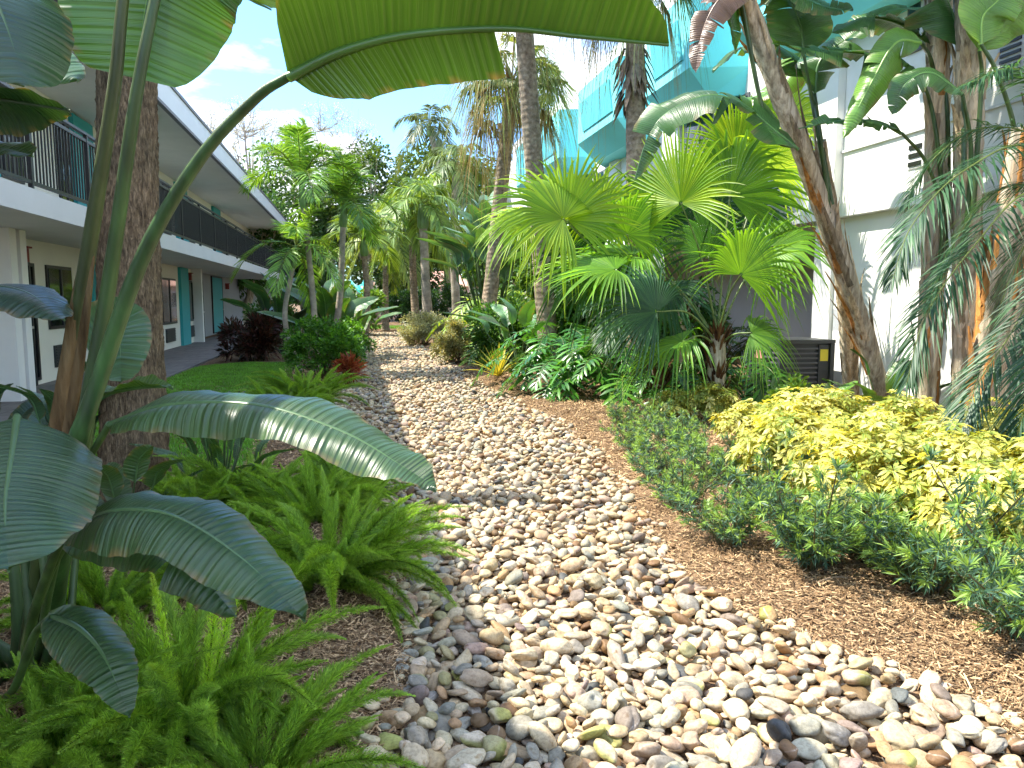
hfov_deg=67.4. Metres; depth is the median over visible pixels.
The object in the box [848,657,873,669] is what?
river stone
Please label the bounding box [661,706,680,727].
river stone
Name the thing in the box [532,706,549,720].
river stone
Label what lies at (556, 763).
river stone
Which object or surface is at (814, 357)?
air conditioner
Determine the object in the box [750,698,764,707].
river stone
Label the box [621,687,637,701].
river stone
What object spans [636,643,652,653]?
river stone
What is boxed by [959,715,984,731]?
river stone
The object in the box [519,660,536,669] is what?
river stone
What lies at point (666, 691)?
river stone
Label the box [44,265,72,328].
window
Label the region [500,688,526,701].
river stone
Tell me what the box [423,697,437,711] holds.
river stone
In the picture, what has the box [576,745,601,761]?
river stone
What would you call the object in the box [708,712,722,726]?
river stone
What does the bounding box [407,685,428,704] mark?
river stone
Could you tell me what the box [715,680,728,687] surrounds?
river stone
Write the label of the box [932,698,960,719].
river stone
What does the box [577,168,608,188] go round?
window
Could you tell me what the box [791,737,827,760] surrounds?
river stone
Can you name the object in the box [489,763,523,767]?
river stone
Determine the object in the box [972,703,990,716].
river stone
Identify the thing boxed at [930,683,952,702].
river stone
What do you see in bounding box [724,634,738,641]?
river stone
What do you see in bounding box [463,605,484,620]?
river stone
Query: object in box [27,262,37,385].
door
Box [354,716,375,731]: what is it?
river stone
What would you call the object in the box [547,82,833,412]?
fan palm
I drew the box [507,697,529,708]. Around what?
river stone
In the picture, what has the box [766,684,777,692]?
river stone
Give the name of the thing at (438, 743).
river stone
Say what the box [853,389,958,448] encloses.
schefflera shrub
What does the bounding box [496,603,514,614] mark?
river stone
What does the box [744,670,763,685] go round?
river stone
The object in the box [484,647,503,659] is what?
river stone
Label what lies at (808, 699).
river stone
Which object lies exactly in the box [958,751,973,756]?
river stone
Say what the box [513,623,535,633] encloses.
river stone
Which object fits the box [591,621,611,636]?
river stone
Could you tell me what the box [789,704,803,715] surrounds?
river stone
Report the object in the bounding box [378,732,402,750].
river stone
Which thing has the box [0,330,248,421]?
walkway
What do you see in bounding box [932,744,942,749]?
river stone
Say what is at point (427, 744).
river stone
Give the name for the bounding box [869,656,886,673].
river stone
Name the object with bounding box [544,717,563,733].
river stone
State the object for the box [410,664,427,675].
river stone
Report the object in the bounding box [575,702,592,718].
river stone
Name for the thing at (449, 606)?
river stone
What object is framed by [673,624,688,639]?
river stone
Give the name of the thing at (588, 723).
river stone
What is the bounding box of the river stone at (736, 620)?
[719,613,746,626]
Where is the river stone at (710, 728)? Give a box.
[707,725,724,732]
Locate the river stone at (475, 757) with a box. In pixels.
[446,748,485,767]
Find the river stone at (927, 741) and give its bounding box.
[914,734,941,749]
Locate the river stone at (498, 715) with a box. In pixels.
[488,707,511,723]
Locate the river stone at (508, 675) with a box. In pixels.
[503,671,522,684]
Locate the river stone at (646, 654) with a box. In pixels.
[639,651,651,657]
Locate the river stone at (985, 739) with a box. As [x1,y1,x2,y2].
[972,729,997,749]
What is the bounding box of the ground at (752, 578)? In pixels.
[0,304,1023,767]
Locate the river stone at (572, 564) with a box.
[560,557,583,571]
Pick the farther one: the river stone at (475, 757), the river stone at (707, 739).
the river stone at (707, 739)
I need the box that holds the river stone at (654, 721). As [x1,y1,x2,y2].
[649,714,665,729]
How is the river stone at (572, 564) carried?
on the river stones at (459, 411)
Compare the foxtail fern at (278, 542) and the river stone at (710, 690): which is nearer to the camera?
the river stone at (710, 690)
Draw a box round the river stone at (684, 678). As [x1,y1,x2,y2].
[676,676,694,681]
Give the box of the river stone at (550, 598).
[545,594,557,603]
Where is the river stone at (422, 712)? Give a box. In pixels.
[412,706,426,722]
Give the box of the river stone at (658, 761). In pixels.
[646,755,675,767]
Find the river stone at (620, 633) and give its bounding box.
[617,629,631,640]
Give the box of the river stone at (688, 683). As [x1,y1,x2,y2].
[675,681,702,696]
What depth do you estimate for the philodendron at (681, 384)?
10.41 m
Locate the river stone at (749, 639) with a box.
[741,633,757,646]
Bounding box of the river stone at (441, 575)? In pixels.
[434,573,455,580]
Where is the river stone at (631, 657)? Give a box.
[624,650,638,664]
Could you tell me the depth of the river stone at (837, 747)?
2.64 m
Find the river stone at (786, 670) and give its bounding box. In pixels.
[776,663,798,676]
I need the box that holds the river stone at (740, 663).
[730,653,751,674]
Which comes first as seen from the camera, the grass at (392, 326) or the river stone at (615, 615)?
the river stone at (615, 615)
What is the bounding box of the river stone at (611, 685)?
[605,678,618,691]
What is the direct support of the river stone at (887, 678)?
on the ground at (752, 578)
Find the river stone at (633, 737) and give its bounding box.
[626,730,648,743]
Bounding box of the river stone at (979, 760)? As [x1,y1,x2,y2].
[969,754,991,767]
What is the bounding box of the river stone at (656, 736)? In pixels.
[649,732,664,740]
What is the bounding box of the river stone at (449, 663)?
[441,660,454,669]
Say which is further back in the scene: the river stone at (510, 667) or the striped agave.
the striped agave
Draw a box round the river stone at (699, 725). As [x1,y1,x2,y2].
[684,718,707,733]
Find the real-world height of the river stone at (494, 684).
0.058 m
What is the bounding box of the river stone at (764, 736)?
[757,723,791,744]
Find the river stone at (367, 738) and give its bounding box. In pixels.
[358,733,379,743]
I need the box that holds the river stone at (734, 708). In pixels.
[722,697,749,721]
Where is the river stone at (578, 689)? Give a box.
[563,678,585,699]
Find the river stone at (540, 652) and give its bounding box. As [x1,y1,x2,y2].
[526,646,544,661]
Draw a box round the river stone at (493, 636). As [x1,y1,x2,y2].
[479,628,503,644]
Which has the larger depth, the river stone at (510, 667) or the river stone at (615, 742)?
the river stone at (510, 667)
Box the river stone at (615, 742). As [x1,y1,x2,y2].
[598,724,621,747]
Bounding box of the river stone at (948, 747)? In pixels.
[941,739,957,759]
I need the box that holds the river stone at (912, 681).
[900,678,918,692]
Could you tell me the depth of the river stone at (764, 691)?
2.96 m
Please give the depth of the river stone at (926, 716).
2.74 m
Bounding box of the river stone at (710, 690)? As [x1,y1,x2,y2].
[704,687,726,696]
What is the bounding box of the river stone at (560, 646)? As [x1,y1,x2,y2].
[540,637,572,654]
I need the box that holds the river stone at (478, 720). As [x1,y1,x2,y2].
[470,713,489,727]
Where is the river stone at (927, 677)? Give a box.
[918,669,940,686]
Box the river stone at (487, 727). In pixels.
[480,722,491,730]
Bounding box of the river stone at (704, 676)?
[696,671,711,681]
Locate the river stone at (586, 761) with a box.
[581,757,591,767]
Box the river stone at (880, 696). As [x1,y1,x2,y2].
[867,687,891,708]
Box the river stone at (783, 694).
[774,685,801,702]
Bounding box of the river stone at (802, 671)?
[795,666,810,674]
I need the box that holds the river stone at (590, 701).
[577,689,602,711]
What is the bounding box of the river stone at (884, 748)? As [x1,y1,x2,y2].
[876,740,893,757]
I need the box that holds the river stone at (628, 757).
[623,749,645,764]
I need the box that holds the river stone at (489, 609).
[483,603,496,616]
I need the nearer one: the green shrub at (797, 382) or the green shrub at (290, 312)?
the green shrub at (797, 382)
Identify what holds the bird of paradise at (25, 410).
on the ground at (752, 578)
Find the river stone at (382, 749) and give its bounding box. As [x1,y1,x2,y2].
[362,745,390,762]
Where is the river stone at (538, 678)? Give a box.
[531,675,547,682]
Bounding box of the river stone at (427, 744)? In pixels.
[403,727,431,748]
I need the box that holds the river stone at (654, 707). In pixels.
[646,701,664,715]
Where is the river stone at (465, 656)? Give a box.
[453,649,471,666]
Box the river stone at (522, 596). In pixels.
[515,590,533,609]
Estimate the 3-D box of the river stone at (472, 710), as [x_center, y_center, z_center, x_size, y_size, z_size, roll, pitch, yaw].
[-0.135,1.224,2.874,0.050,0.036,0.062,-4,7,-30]
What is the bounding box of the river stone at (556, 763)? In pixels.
[549,758,564,767]
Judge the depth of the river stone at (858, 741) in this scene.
2.59 m
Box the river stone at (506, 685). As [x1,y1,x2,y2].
[498,677,515,692]
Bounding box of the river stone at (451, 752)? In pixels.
[444,745,468,767]
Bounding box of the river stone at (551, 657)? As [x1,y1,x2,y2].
[544,650,558,664]
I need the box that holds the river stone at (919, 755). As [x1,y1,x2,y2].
[906,747,936,767]
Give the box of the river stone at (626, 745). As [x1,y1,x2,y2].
[620,738,633,750]
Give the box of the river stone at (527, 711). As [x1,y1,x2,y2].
[514,707,533,718]
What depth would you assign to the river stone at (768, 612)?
3.63 m
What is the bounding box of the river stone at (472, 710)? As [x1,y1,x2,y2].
[467,706,481,714]
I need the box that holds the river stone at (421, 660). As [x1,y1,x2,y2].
[408,656,426,670]
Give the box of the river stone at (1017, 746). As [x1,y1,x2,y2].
[1011,740,1023,750]
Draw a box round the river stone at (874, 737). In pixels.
[867,731,889,752]
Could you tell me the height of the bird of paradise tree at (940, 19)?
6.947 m
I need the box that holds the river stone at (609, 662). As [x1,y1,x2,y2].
[607,657,615,668]
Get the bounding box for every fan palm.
[472,143,690,400]
[546,97,800,388]
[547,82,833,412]
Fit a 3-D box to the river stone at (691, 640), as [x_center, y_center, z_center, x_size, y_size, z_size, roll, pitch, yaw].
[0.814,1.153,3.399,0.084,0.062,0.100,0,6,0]
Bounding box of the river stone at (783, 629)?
[772,625,793,634]
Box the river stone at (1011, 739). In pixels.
[1005,735,1023,754]
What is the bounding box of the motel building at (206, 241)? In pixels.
[0,0,294,401]
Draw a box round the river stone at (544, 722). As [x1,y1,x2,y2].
[538,719,548,728]
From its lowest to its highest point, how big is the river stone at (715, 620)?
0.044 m
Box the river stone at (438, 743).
[431,737,444,750]
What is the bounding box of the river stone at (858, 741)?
[849,732,867,751]
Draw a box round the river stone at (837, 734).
[821,720,851,746]
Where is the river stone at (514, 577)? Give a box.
[504,569,523,585]
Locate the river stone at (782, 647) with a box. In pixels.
[774,640,792,654]
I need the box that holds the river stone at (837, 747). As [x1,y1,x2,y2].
[828,740,847,749]
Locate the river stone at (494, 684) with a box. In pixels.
[488,676,499,690]
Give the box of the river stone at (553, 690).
[542,683,562,698]
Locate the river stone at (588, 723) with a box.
[582,718,596,729]
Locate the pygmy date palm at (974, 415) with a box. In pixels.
[868,57,1023,458]
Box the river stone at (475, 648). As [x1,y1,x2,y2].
[464,642,488,654]
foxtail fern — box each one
[0,559,183,633]
[0,572,386,767]
[0,615,230,767]
[109,634,424,767]
[132,505,334,636]
[138,456,281,500]
[150,450,329,531]
[171,465,475,646]
[225,450,413,537]
[231,375,351,406]
[234,363,377,405]
[290,446,407,509]
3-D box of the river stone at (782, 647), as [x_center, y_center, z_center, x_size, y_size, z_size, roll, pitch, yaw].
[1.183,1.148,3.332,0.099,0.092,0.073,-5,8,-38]
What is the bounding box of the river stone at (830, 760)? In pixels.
[820,753,838,767]
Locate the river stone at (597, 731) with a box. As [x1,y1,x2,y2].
[577,725,605,739]
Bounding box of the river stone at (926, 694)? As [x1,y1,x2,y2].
[919,686,936,703]
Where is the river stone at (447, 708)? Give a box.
[438,702,455,713]
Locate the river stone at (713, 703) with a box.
[702,696,724,712]
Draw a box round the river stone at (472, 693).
[452,681,482,700]
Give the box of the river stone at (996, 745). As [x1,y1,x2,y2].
[985,738,1007,753]
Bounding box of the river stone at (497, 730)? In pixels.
[487,725,505,738]
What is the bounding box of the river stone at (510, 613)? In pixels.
[503,610,514,617]
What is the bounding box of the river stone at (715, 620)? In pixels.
[709,618,734,627]
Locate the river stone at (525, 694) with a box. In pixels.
[516,681,528,696]
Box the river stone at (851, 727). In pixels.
[837,720,870,737]
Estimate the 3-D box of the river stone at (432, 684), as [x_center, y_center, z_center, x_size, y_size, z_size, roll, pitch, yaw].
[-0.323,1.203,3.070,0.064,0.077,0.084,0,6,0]
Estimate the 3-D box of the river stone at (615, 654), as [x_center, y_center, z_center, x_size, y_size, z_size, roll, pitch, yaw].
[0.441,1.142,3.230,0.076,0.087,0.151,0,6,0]
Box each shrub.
[242,292,301,348]
[280,314,366,377]
[329,315,377,352]
[331,284,386,331]
[378,284,446,325]
[396,308,449,345]
[420,280,479,326]
[428,316,475,363]
[460,289,537,366]
[535,266,619,366]
[599,399,683,450]
[602,275,736,377]
[606,381,652,426]
[614,405,682,477]
[621,437,737,511]
[641,402,715,454]
[642,469,798,548]
[643,386,694,420]
[649,401,743,477]
[684,378,740,422]
[700,436,792,507]
[708,398,770,442]
[724,392,844,512]
[727,443,906,573]
[753,383,878,434]
[763,371,811,406]
[780,408,954,547]
[783,426,834,533]
[792,469,934,571]
[833,467,1023,597]
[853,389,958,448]
[853,417,1017,551]
[889,493,987,567]
[914,396,1023,460]
[916,442,1023,644]
[933,443,1023,573]
[991,432,1023,464]
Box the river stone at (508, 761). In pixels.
[499,753,515,767]
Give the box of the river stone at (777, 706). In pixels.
[757,696,790,714]
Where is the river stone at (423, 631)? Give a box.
[412,627,432,635]
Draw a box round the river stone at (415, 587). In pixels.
[408,582,425,592]
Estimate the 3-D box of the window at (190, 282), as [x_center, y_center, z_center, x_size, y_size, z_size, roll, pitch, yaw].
[-10.824,-2.810,25.970,0.080,1.350,1.058,-1,6,-12]
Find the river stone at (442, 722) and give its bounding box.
[432,708,450,731]
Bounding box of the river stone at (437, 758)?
[425,748,445,767]
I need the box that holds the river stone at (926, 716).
[912,707,939,726]
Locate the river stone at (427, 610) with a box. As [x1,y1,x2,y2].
[417,606,434,615]
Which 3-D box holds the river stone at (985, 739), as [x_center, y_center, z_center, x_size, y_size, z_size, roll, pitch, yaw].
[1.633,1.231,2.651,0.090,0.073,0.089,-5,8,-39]
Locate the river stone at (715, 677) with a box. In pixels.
[709,669,720,681]
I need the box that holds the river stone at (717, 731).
[710,727,723,734]
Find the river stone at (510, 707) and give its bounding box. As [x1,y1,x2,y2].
[499,702,518,723]
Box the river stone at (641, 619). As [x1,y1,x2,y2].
[632,615,647,626]
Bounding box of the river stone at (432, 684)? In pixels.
[426,672,438,690]
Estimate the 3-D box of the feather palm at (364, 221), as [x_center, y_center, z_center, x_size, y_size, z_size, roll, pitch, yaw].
[-3.589,-2.556,16.467,2.597,4.478,2.642,2,7,19]
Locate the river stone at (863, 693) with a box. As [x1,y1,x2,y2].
[840,684,869,700]
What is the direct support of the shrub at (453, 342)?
on the ground at (752, 578)
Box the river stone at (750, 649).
[742,646,756,653]
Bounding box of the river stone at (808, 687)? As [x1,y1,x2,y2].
[801,686,819,691]
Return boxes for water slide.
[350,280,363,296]
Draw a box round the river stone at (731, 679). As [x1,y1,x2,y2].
[719,671,745,688]
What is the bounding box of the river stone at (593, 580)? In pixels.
[584,573,602,589]
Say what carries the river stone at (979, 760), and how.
on the ground at (752, 578)
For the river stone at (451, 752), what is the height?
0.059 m
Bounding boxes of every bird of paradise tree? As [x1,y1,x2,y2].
[633,0,891,396]
[712,0,921,397]
[772,0,953,412]
[887,0,1023,412]
[949,127,1023,416]
[958,0,1023,415]
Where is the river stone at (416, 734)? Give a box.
[407,725,425,745]
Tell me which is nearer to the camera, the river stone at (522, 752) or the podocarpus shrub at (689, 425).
the river stone at (522, 752)
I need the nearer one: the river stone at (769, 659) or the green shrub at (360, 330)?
the river stone at (769, 659)
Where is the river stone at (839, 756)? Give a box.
[832,752,847,759]
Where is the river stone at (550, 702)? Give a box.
[544,691,566,707]
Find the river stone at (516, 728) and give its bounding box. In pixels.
[505,715,532,740]
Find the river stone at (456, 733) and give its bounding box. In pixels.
[450,727,469,742]
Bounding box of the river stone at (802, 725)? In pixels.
[788,714,821,736]
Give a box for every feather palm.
[228,205,344,370]
[239,117,364,370]
[288,151,410,366]
[315,204,412,346]
[344,203,433,329]
[367,172,467,337]
[367,176,459,323]
[391,104,475,297]
[412,142,494,318]
[579,290,685,395]
[726,318,784,380]
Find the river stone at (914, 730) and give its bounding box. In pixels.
[903,724,930,736]
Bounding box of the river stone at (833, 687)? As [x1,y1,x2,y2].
[820,680,841,696]
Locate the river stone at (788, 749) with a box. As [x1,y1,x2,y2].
[778,739,797,759]
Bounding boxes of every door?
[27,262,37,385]
[202,280,205,338]
[210,276,223,333]
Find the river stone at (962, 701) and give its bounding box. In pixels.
[952,694,973,710]
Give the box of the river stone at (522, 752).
[512,743,530,760]
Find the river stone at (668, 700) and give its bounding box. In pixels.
[662,694,675,709]
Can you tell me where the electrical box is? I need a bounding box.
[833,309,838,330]
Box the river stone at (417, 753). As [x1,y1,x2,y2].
[401,742,428,767]
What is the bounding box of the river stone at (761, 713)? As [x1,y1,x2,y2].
[749,708,774,718]
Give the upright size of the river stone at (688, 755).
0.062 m
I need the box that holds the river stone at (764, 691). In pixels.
[751,686,774,697]
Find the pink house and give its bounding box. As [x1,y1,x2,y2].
[377,271,469,314]
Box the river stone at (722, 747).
[714,737,730,762]
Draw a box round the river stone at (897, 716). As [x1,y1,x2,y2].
[884,712,901,720]
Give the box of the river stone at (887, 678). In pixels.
[880,673,895,684]
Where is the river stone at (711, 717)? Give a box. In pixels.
[700,709,719,725]
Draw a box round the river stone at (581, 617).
[574,605,588,620]
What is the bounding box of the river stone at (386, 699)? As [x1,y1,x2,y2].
[378,697,389,703]
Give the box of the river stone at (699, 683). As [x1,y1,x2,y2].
[688,678,704,690]
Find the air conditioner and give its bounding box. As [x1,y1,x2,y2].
[748,337,835,401]
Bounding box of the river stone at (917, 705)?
[910,703,931,715]
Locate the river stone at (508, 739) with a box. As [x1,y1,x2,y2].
[505,735,521,745]
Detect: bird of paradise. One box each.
[0,0,668,717]
[0,361,113,437]
[0,383,33,419]
[96,444,267,507]
[129,391,299,478]
[220,272,318,353]
[258,279,398,330]
[317,287,400,339]
[416,191,528,315]
[439,297,559,369]
[778,381,886,405]
[822,349,950,409]
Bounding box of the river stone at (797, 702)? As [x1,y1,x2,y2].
[793,695,817,706]
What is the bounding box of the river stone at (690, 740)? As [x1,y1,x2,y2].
[681,731,700,749]
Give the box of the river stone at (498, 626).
[491,620,509,637]
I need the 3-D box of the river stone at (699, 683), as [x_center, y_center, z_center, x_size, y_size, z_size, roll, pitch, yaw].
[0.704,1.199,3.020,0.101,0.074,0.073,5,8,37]
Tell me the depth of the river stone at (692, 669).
3.13 m
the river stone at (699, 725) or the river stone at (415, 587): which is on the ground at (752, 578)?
the river stone at (699, 725)
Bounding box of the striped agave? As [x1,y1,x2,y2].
[468,344,517,376]
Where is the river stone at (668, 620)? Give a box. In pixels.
[658,616,675,626]
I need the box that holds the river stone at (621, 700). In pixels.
[614,695,626,712]
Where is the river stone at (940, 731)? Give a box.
[926,724,945,738]
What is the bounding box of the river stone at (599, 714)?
[589,708,614,725]
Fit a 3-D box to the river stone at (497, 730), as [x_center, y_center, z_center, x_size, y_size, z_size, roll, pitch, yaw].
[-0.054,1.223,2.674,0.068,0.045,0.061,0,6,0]
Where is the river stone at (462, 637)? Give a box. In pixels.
[452,629,480,645]
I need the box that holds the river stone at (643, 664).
[633,658,660,671]
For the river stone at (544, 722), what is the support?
on the ground at (752, 578)
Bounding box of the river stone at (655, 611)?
[649,608,664,615]
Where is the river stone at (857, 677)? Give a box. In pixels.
[841,669,872,685]
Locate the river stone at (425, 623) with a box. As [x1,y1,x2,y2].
[419,616,429,628]
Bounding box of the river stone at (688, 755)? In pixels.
[685,753,696,760]
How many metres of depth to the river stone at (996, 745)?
2.57 m
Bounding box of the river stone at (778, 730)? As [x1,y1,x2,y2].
[766,718,791,742]
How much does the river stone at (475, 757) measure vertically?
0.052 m
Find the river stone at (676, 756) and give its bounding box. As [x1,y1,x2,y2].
[659,748,683,761]
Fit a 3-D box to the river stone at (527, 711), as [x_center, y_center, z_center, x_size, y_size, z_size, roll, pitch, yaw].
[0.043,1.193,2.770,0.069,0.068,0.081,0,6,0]
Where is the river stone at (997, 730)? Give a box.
[986,726,1006,734]
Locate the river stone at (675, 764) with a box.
[664,761,687,767]
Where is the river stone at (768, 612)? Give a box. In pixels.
[759,605,777,620]
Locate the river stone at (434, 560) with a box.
[420,557,438,566]
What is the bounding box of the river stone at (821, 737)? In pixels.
[807,713,828,744]
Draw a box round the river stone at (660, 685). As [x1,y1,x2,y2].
[650,680,669,690]
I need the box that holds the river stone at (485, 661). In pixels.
[472,654,492,668]
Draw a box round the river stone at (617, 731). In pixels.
[606,724,627,737]
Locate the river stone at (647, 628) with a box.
[638,621,657,634]
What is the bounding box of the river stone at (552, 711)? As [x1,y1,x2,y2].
[546,704,560,716]
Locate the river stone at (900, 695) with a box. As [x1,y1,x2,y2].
[890,687,908,702]
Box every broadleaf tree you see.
[235,137,339,248]
[237,188,294,325]
[274,232,337,309]
[292,131,428,319]
[336,259,459,285]
[368,240,445,322]
[386,140,495,317]
[458,153,496,265]
[458,206,527,305]
[498,222,567,326]
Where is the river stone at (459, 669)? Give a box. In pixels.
[453,663,471,674]
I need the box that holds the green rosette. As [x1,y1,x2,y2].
[460,342,491,366]
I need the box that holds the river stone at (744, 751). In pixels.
[729,734,761,767]
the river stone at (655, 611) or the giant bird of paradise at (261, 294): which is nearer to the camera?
the river stone at (655, 611)
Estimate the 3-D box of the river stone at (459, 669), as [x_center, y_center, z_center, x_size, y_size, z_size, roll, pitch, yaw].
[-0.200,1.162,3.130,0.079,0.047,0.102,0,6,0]
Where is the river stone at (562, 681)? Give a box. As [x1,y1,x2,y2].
[554,677,568,687]
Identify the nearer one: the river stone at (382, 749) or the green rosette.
the river stone at (382, 749)
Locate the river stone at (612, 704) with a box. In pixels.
[606,688,621,711]
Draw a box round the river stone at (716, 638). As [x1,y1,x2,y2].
[708,631,724,648]
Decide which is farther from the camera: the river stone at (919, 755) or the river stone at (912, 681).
the river stone at (912, 681)
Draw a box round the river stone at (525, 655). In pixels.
[511,649,537,660]
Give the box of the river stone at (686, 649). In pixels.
[678,641,696,657]
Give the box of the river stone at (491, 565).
[483,559,497,571]
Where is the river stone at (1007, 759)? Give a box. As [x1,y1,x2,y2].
[999,753,1021,766]
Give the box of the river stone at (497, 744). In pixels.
[482,735,506,761]
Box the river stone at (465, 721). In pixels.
[459,716,470,729]
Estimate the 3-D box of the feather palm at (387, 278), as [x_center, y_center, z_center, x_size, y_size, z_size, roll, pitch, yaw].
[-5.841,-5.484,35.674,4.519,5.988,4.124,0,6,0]
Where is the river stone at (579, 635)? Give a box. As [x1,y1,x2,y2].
[564,631,591,640]
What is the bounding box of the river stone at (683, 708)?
[664,703,687,721]
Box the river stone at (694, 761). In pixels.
[687,754,716,767]
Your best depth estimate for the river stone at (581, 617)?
3.69 m
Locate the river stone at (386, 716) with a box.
[379,710,404,729]
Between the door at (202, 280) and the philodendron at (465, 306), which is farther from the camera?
the door at (202, 280)
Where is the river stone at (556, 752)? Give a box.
[548,746,564,762]
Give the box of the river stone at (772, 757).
[762,749,781,766]
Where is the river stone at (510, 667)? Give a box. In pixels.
[503,658,518,676]
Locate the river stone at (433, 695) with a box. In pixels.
[428,691,437,700]
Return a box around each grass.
[93,361,292,472]
[370,325,410,328]
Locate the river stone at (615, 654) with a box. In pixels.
[607,640,625,669]
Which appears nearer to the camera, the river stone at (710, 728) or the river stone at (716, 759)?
the river stone at (716, 759)
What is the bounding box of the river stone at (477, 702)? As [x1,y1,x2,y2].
[468,698,486,707]
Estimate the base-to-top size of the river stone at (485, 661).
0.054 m
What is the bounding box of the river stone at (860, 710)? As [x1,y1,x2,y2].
[839,701,884,720]
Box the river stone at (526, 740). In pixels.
[521,735,541,749]
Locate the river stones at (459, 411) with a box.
[333,331,1023,767]
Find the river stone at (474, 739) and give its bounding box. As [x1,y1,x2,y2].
[460,730,485,747]
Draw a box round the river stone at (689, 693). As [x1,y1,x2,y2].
[674,686,701,706]
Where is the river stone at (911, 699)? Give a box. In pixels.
[900,694,917,705]
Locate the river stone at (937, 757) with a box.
[925,750,950,765]
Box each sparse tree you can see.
[195,94,312,191]
[265,98,389,279]
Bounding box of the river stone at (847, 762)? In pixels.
[839,757,862,767]
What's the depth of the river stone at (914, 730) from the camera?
2.71 m
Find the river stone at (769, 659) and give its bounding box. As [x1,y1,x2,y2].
[762,651,777,666]
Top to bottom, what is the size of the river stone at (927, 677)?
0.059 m
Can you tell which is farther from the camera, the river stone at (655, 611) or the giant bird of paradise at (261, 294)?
the giant bird of paradise at (261, 294)
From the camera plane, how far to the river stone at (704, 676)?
3.06 m
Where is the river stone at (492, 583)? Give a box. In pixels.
[478,579,496,587]
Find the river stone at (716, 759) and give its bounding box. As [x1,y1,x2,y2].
[710,748,728,767]
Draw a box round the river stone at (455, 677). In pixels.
[451,670,460,680]
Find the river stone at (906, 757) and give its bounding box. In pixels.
[885,750,916,767]
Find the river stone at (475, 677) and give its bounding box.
[459,668,493,686]
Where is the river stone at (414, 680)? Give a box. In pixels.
[408,674,427,686]
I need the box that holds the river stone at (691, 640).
[686,637,706,650]
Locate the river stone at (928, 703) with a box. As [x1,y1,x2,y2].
[925,700,938,714]
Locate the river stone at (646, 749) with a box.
[631,741,661,758]
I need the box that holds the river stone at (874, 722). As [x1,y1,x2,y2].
[859,718,882,727]
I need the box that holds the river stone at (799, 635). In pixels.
[795,632,811,647]
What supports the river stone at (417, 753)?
on the river stones at (459, 411)
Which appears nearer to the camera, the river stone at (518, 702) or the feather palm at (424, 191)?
the river stone at (518, 702)
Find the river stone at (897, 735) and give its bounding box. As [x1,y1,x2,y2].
[878,719,916,749]
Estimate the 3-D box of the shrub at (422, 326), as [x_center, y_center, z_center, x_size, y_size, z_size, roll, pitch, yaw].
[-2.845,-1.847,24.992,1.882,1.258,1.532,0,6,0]
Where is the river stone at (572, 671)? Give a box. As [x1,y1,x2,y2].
[565,664,578,680]
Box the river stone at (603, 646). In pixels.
[599,639,608,654]
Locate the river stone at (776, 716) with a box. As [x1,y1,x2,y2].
[768,714,785,721]
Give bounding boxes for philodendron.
[426,289,535,350]
[447,315,558,365]
[462,297,535,361]
[471,320,614,393]
[496,335,637,401]
[546,341,693,406]
[628,360,706,404]
[671,337,748,384]
[693,356,794,410]
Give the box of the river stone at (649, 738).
[636,728,653,741]
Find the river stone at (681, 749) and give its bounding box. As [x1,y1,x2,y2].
[662,737,685,753]
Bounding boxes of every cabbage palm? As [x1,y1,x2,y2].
[93,70,171,502]
[422,32,607,377]
[434,32,591,357]
[550,0,724,386]
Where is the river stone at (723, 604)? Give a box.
[709,597,732,611]
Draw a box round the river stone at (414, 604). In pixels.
[400,598,417,616]
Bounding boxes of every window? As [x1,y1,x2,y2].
[0,86,24,184]
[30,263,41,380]
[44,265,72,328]
[55,122,73,201]
[159,182,171,234]
[162,278,177,324]
[189,281,193,320]
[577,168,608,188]
[686,92,750,158]
[907,0,954,54]
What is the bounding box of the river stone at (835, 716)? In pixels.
[825,712,845,722]
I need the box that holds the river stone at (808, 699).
[800,692,817,706]
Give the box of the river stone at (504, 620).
[490,614,518,626]
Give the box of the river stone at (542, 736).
[528,721,556,751]
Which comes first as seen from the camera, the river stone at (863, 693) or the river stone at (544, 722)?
the river stone at (544, 722)
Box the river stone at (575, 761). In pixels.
[564,755,582,767]
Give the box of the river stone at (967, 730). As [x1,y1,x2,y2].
[949,721,980,738]
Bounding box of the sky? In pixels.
[176,0,658,280]
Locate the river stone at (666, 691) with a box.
[656,688,670,702]
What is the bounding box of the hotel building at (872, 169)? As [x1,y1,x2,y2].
[506,0,1023,411]
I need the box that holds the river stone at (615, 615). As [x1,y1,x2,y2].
[597,611,620,622]
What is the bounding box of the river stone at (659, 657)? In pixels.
[651,652,665,664]
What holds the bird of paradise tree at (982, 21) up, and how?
on the ground at (752, 578)
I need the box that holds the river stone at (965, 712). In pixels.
[959,710,974,717]
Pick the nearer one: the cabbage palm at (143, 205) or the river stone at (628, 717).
the river stone at (628, 717)
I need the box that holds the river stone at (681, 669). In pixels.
[666,663,688,681]
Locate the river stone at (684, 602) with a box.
[675,593,699,611]
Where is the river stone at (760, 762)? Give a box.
[755,758,774,767]
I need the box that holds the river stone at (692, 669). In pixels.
[685,663,702,675]
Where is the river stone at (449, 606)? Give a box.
[444,602,460,611]
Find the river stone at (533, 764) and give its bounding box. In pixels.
[524,761,540,767]
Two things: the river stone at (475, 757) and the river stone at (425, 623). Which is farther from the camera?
the river stone at (425, 623)
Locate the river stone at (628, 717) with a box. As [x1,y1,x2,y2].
[615,705,639,736]
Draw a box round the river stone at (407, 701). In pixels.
[400,697,414,708]
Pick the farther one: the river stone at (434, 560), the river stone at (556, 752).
the river stone at (434, 560)
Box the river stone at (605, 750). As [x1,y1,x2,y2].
[593,738,617,762]
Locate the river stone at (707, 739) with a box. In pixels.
[699,732,728,748]
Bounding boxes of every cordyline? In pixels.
[213,308,284,361]
[329,349,370,384]

